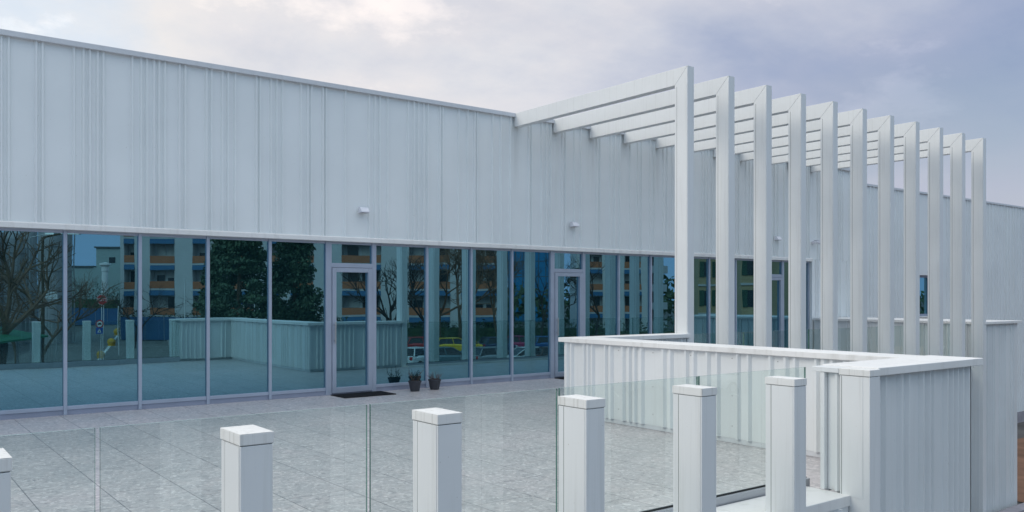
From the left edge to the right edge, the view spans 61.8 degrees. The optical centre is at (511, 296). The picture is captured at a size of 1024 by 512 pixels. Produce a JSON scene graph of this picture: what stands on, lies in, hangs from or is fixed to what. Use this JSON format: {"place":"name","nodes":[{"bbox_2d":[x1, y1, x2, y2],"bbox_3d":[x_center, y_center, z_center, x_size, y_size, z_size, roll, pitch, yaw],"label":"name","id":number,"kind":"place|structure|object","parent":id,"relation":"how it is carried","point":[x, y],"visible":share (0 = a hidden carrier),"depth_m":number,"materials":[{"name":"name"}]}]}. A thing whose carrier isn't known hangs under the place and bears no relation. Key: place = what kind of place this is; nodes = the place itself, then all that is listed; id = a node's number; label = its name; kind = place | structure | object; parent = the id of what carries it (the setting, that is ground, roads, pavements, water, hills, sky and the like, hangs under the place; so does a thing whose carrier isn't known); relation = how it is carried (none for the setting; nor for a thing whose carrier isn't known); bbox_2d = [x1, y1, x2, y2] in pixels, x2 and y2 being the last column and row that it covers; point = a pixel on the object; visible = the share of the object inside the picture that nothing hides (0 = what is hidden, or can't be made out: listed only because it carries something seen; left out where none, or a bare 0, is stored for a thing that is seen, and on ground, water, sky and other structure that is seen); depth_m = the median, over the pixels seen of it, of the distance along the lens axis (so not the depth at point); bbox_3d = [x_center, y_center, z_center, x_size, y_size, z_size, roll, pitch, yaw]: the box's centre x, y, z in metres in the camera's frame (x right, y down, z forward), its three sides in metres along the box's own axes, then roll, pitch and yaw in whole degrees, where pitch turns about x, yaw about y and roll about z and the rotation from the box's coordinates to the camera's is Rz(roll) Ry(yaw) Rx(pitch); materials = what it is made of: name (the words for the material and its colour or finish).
{"place":"outdoors","nodes":[
{"label":"outdoors","id":0,"kind":"place"},
{"bbox_2d":[0,0,1023,206],"label":"sky","id":1,"kind":"structure","parent":0,"point":[954,66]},
{"bbox_2d":[1017,438,1023,501],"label":"path","id":2,"kind":"structure","parent":0,"point":[1020,469],"depth_m":25.09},
{"bbox_2d":[1017,422,1023,504],"bbox_3d":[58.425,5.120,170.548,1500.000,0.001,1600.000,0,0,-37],"label":"ground","id":3,"kind":"structure","parent":0,"point":[1020,429],"depth_m":32.38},
{"bbox_2d":[0,448,11,511],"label":"terrace post","id":4,"kind":"object","parent":3,"relation":"on","point":[5,477],"visible":1,"depth_m":3.22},
{"bbox_2d":[220,425,273,511],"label":"terrace post","id":5,"kind":"object","parent":3,"relation":"on","point":[246,468],"visible":1,"depth_m":3.83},
{"bbox_2d":[0,29,849,419],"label":"pavilion building","id":6,"kind":"structure","parent":3,"relation":"on","point":[174,231],"depth_m":14.43,"materials":[{"name":"paint"}]},
{"bbox_2d":[0,227,66,414],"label":"window","id":7,"kind":"structure","parent":6,"relation":"in","point":[33,262],"depth_m":12.00,"materials":[{"name":"blue glass"}]},
{"bbox_2d":[67,230,141,409],"bbox_3d":[-5.988,0.376,12.573,1.010,2.643,0.110,0,0,-37],"label":"window","id":8,"kind":"structure","parent":6,"relation":"in","point":[104,269],"depth_m":12.55,"materials":[{"name":"blue glass"}]},
{"bbox_2d":[142,233,209,403],"bbox_3d":[-5.186,0.376,13.186,1.010,2.643,0.110,0,0,-37],"label":"window","id":9,"kind":"structure","parent":6,"relation":"in","point":[175,268],"depth_m":13.18,"materials":[{"name":"blue glass"}]},
{"bbox_2d":[210,236,271,399],"bbox_3d":[-4.384,0.376,13.799,1.010,2.643,0.110,0,0,-37],"label":"window","id":10,"kind":"structure","parent":6,"relation":"in","point":[240,268],"depth_m":13.79,"materials":[{"name":"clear glass"}]},
{"bbox_2d":[272,239,328,394],"bbox_3d":[-3.581,0.376,14.413,1.010,2.643,0.110,0,0,-37],"label":"window","id":11,"kind":"structure","parent":6,"relation":"in","point":[300,268],"depth_m":14.41,"materials":[{"name":"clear glass"}]},
{"bbox_2d":[332,268,371,392],"bbox_3d":[-2.802,0.588,14.963,0.765,2.164,0.182,0,0,-37],"label":"door","id":12,"kind":"structure","parent":6,"relation":"in","point":[351,287],"depth_m":14.99,"materials":[{"name":"clear glass"}]},
{"bbox_2d":[358,207,369,212],"bbox_3d":[-2.577,-1.502,14.896,0.160,0.104,0.130,0,0,-37],"label":"wall lamp","id":13,"kind":"object","parent":6,"relation":"attached to","point":[363,210],"visible":1,"depth_m":14.86,"materials":[{"name":"white metal"}]},
{"bbox_2d":[376,243,428,387],"bbox_3d":[-2.016,0.376,15.609,1.090,2.643,0.110,0,0,-37],"label":"window","id":14,"kind":"structure","parent":6,"relation":"in","point":[402,271],"depth_m":15.60,"materials":[{"name":"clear glass"}]},
{"bbox_2d":[429,246,472,383],"bbox_3d":[-1.186,0.376,16.244,1.000,2.643,0.110,0,0,-37],"label":"window","id":15,"kind":"structure","parent":6,"relation":"in","point":[450,268],"depth_m":16.26,"materials":[{"name":"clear glass"}]},
{"bbox_2d":[473,247,512,380],"bbox_3d":[-0.396,0.376,16.848,0.990,2.643,0.110,0,0,-37],"label":"window","id":16,"kind":"structure","parent":6,"relation":"in","point":[492,267],"depth_m":16.85,"materials":[{"name":"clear glass"}]},
{"bbox_2d":[513,249,552,377],"bbox_3d":[0.403,0.376,17.459,1.020,2.643,0.110,0,0,-37],"label":"window","id":17,"kind":"structure","parent":6,"relation":"in","point":[532,269],"depth_m":17.46,"materials":[{"name":"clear glass"}]},
{"bbox_2d":[555,273,582,376],"bbox_3d":[1.186,0.588,18.012,0.765,2.164,0.182,0,0,-37],"label":"door","id":18,"kind":"structure","parent":6,"relation":"in","point":[568,286],"depth_m":18.02,"materials":[{"name":"clear glass"}]},
{"bbox_2d":[570,222,579,226],"bbox_3d":[1.315,-1.502,17.872,0.160,0.104,0.130,0,0,-37],"label":"wall lamp","id":19,"kind":"object","parent":6,"relation":"attached to","point":[574,224],"visible":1,"depth_m":17.84,"materials":[{"name":"white metal"}]},
{"bbox_2d":[585,252,619,335],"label":"window","id":20,"kind":"structure","parent":6,"relation":"in","point":[602,270],"depth_m":18.65,"materials":[{"name":"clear glass"}]},
{"bbox_2d":[620,254,651,334],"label":"window","id":21,"kind":"structure","parent":6,"relation":"in","point":[635,269],"depth_m":19.27,"materials":[{"name":"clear glass"}]},
{"bbox_2d":[652,255,674,333],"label":"window","id":22,"kind":"structure","parent":6,"relation":"in","point":[663,267],"depth_m":19.83,"materials":[{"name":"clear glass"}]},
{"bbox_2d":[694,257,709,343],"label":"window","id":23,"kind":"structure","parent":6,"relation":"in","point":[701,265],"depth_m":20.64,"materials":[{"name":"blue glass"}]},
{"bbox_2d":[710,257,736,344],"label":"window","id":24,"kind":"structure","parent":6,"relation":"in","point":[712,260],"depth_m":20.91,"materials":[{"name":"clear glass"}]},
{"bbox_2d":[737,259,753,345],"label":"window","id":25,"kind":"structure","parent":6,"relation":"in","point":[745,267],"depth_m":21.66,"materials":[{"name":"blue glass"}]},
{"bbox_2d":[772,277,782,347],"bbox_3d":[6.768,0.588,22.318,0.805,2.164,0.122,0,0,-37],"label":"door","id":26,"kind":"structure","parent":6,"relation":"in","point":[777,282],"depth_m":22.48,"materials":[{"name":"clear glass"}]},
{"bbox_2d":[784,261,809,348],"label":"window","id":27,"kind":"structure","parent":6,"relation":"in","point":[785,262],"depth_m":22.74,"materials":[{"name":"blue glass"}]},
{"bbox_2d":[412,408,462,511],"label":"terrace post","id":28,"kind":"object","parent":3,"relation":"on","point":[437,459],"visible":1,"depth_m":4.45,"materials":[{"name":"white metal"}]},
{"bbox_2d":[558,394,604,511],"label":"terrace post","id":29,"kind":"object","parent":3,"relation":"on","point":[581,453],"visible":1,"depth_m":5.08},
{"bbox_2d":[514,65,693,342],"bbox_3d":[1.462,0.735,15.257,0.158,8.730,4.464,0,0,-37],"label":"pergola frame","id":30,"kind":"object","parent":3,"relation":"on","point":[680,80],"visible":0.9,"depth_m":13.56,"materials":[{"name":"white metal"}]},
{"bbox_2d":[553,76,734,344],"bbox_3d":[2.265,0.735,15.870,0.158,8.730,4.464,0,0,-37],"label":"pergola frame","id":31,"kind":"object","parent":3,"relation":"on","point":[722,90],"visible":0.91,"depth_m":14.16,"materials":[{"name":"white metal"}]},
{"bbox_2d":[590,85,771,346],"bbox_3d":[3.068,0.735,16.484,0.158,8.730,4.464,0,0,-37],"label":"pergola frame","id":32,"kind":"object","parent":3,"relation":"on","point":[759,98],"visible":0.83,"depth_m":14.77,"materials":[{"name":"white metal"}]},
{"bbox_2d":[672,384,716,511],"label":"terrace post","id":33,"kind":"object","parent":3,"relation":"on","point":[694,448],"visible":1,"depth_m":5.71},
{"bbox_2d":[624,93,805,348],"bbox_3d":[3.871,0.735,17.098,0.158,8.730,4.464,0,0,-37],"label":"pergola frame","id":34,"kind":"object","parent":3,"relation":"on","point":[793,107],"visible":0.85,"depth_m":15.38,"materials":[{"name":"white metal"}]},
{"bbox_2d":[655,101,837,350],"bbox_3d":[4.674,0.735,17.712,0.158,8.730,4.464,0,0,-37],"label":"pergola frame","id":35,"kind":"object","parent":3,"relation":"on","point":[826,114],"visible":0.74,"depth_m":16.00,"materials":[{"name":"white metal"}]},
{"bbox_2d":[558,333,982,511],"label":"parapet wall","id":36,"kind":"structure","parent":3,"relation":"on","point":[885,432],"depth_m":7.96,"materials":[{"name":"white metal"}]},
{"bbox_2d":[694,108,866,351],"bbox_3d":[5.477,0.735,18.326,0.158,8.730,4.464,0,0,-37],"label":"pergola frame","id":37,"kind":"object","parent":3,"relation":"on","point":[855,121],"visible":0.56,"depth_m":16.61,"materials":[{"name":"white metal"}]},
{"bbox_2d":[765,376,806,511],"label":"terrace post","id":38,"kind":"object","parent":3,"relation":"on","point":[785,444],"visible":1,"depth_m":6.33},
{"bbox_2d":[713,115,893,353],"bbox_3d":[6.280,0.735,18.940,0.158,8.730,4.464,0,0,-37],"label":"pergola frame","id":39,"kind":"object","parent":3,"relation":"on","point":[883,126],"visible":0.66,"depth_m":17.21,"materials":[{"name":"white metal"}]},
{"bbox_2d":[740,121,919,354],"bbox_3d":[7.083,0.735,19.554,0.158,8.730,4.464,0,0,-37],"label":"pergola frame","id":40,"kind":"object","parent":3,"relation":"on","point":[909,132],"visible":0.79,"depth_m":17.82,"materials":[{"name":"white metal"}]},
{"bbox_2d":[830,507,847,511],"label":"podium","id":41,"kind":"object","parent":3,"relation":"on","point":[845,509],"visible":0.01,"depth_m":6.90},
{"bbox_2d":[0,378,836,511],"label":"terrace floor","id":42,"kind":"structure","parent":41,"relation":"on","point":[508,454],"depth_m":9.07,"materials":[{"name":"grey tile"}]},
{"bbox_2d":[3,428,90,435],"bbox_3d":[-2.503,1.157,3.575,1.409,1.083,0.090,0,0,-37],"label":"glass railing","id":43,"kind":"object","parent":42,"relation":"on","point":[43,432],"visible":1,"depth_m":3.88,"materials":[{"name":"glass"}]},
{"bbox_2d":[100,404,366,511],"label":"glass railing","id":44,"kind":"object","parent":42,"relation":"on","point":[288,411],"visible":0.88,"depth_m":4.77,"materials":[{"name":"glass"}]},
{"bbox_2d":[331,391,395,397],"bbox_3d":[-2.557,1.690,14.730,0.970,0.018,0.550,0,0,-37],"label":"doormat","id":45,"kind":"object","parent":42,"relation":"on","point":[363,394],"visible":1,"depth_m":14.65,"materials":[{"name":"black rubber"}]},
{"bbox_2d":[408,370,423,391],"bbox_3d":[-1.734,1.496,15.327,0.300,0.409,0.330,0,0,-5],"label":"potted plant","id":46,"kind":"object","parent":42,"relation":"on","point":[414,385],"visible":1,"depth_m":15.26,"materials":[{"name":"grey plant"}]},
{"bbox_2d":[428,372,442,389],"bbox_3d":[-1.420,1.534,15.633,0.261,0.332,0.306,0,0,-37],"label":"potted plant","id":47,"kind":"object","parent":42,"relation":"on","point":[434,383],"visible":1,"depth_m":15.54,"materials":[{"name":"plastic"}]},
{"bbox_2d":[369,388,556,511],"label":"glass railing","id":48,"kind":"object","parent":42,"relation":"on","point":[439,398],"visible":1,"depth_m":4.88,"materials":[{"name":"glass"}]},
{"bbox_2d":[558,376,697,511],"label":"glass railing","id":49,"kind":"object","parent":42,"relation":"on","point":[668,508],"visible":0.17,"depth_m":6.25,"materials":[{"name":"glass"}]},
{"bbox_2d":[698,367,809,506],"bbox_3d":[1.993,1.157,7.012,1.409,1.083,0.090,0,0,-37],"label":"glass railing","id":50,"kind":"object","parent":42,"relation":"on","point":[731,497],"visible":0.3,"depth_m":6.86,"materials":[{"name":"glass"}]},
{"bbox_3d":[6.573,1.688,16.840,10.100,0.065,0.230,0,0,-37],"label":"ledge","id":51,"kind":"object","parent":42,"relation":"on","visible":0},
{"bbox_2d":[965,323,965,356],"bbox_3d":[9.639,1.161,19.227,2.364,1.073,0.090,0,0,-37],"label":"glass railing","id":52,"kind":"object","parent":51,"relation":"on","point":[965,339],"visible":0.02,"depth_m":19.94,"materials":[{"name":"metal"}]},
{"bbox_2d":[716,486,849,511],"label":"ledge","id":53,"kind":"object","parent":41,"relation":"on","point":[819,500],"visible":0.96,"depth_m":6.80,"materials":[{"name":"white concrete"}]},
{"bbox_2d":[772,127,942,355],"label":"pergola frame","id":54,"kind":"object","parent":3,"relation":"on","point":[932,138],"visible":0.63,"depth_m":18.44,"materials":[{"name":"white metal"}]},
{"bbox_2d":[806,133,964,356],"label":"pergola frame","id":55,"kind":"object","parent":3,"relation":"on","point":[955,143],"visible":0.58,"depth_m":19.06,"materials":[{"name":"white metal"}]},
{"bbox_2d":[811,138,985,511],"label":"pergola frame","id":56,"kind":"object","parent":3,"relation":"on","point":[976,148],"visible":0.79,"depth_m":19.67,"materials":[{"name":"white metal"}]},
{"bbox_2d":[813,317,1021,511],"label":"parapet wall","id":57,"kind":"structure","parent":3,"relation":"on","point":[1001,414],"depth_m":20.41,"materials":[{"name":"white metal"}]},
{"bbox_2d":[867,184,1023,422],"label":"annex building","id":58,"kind":"structure","parent":3,"relation":"on","point":[1004,261],"depth_m":32.04,"materials":[{"name":"metal"}]},
{"bbox_2d":[920,275,927,317],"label":"window","id":59,"kind":"structure","parent":58,"relation":"in","point":[923,278],"depth_m":30.28,"materials":[{"name":"glass"}]},
{"bbox_2d":[998,503,1023,511],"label":"kerb","id":60,"kind":"structure","parent":3,"relation":"on","point":[1018,508],"depth_m":19.97,"materials":[{"name":"grey concrete"}]}
]}

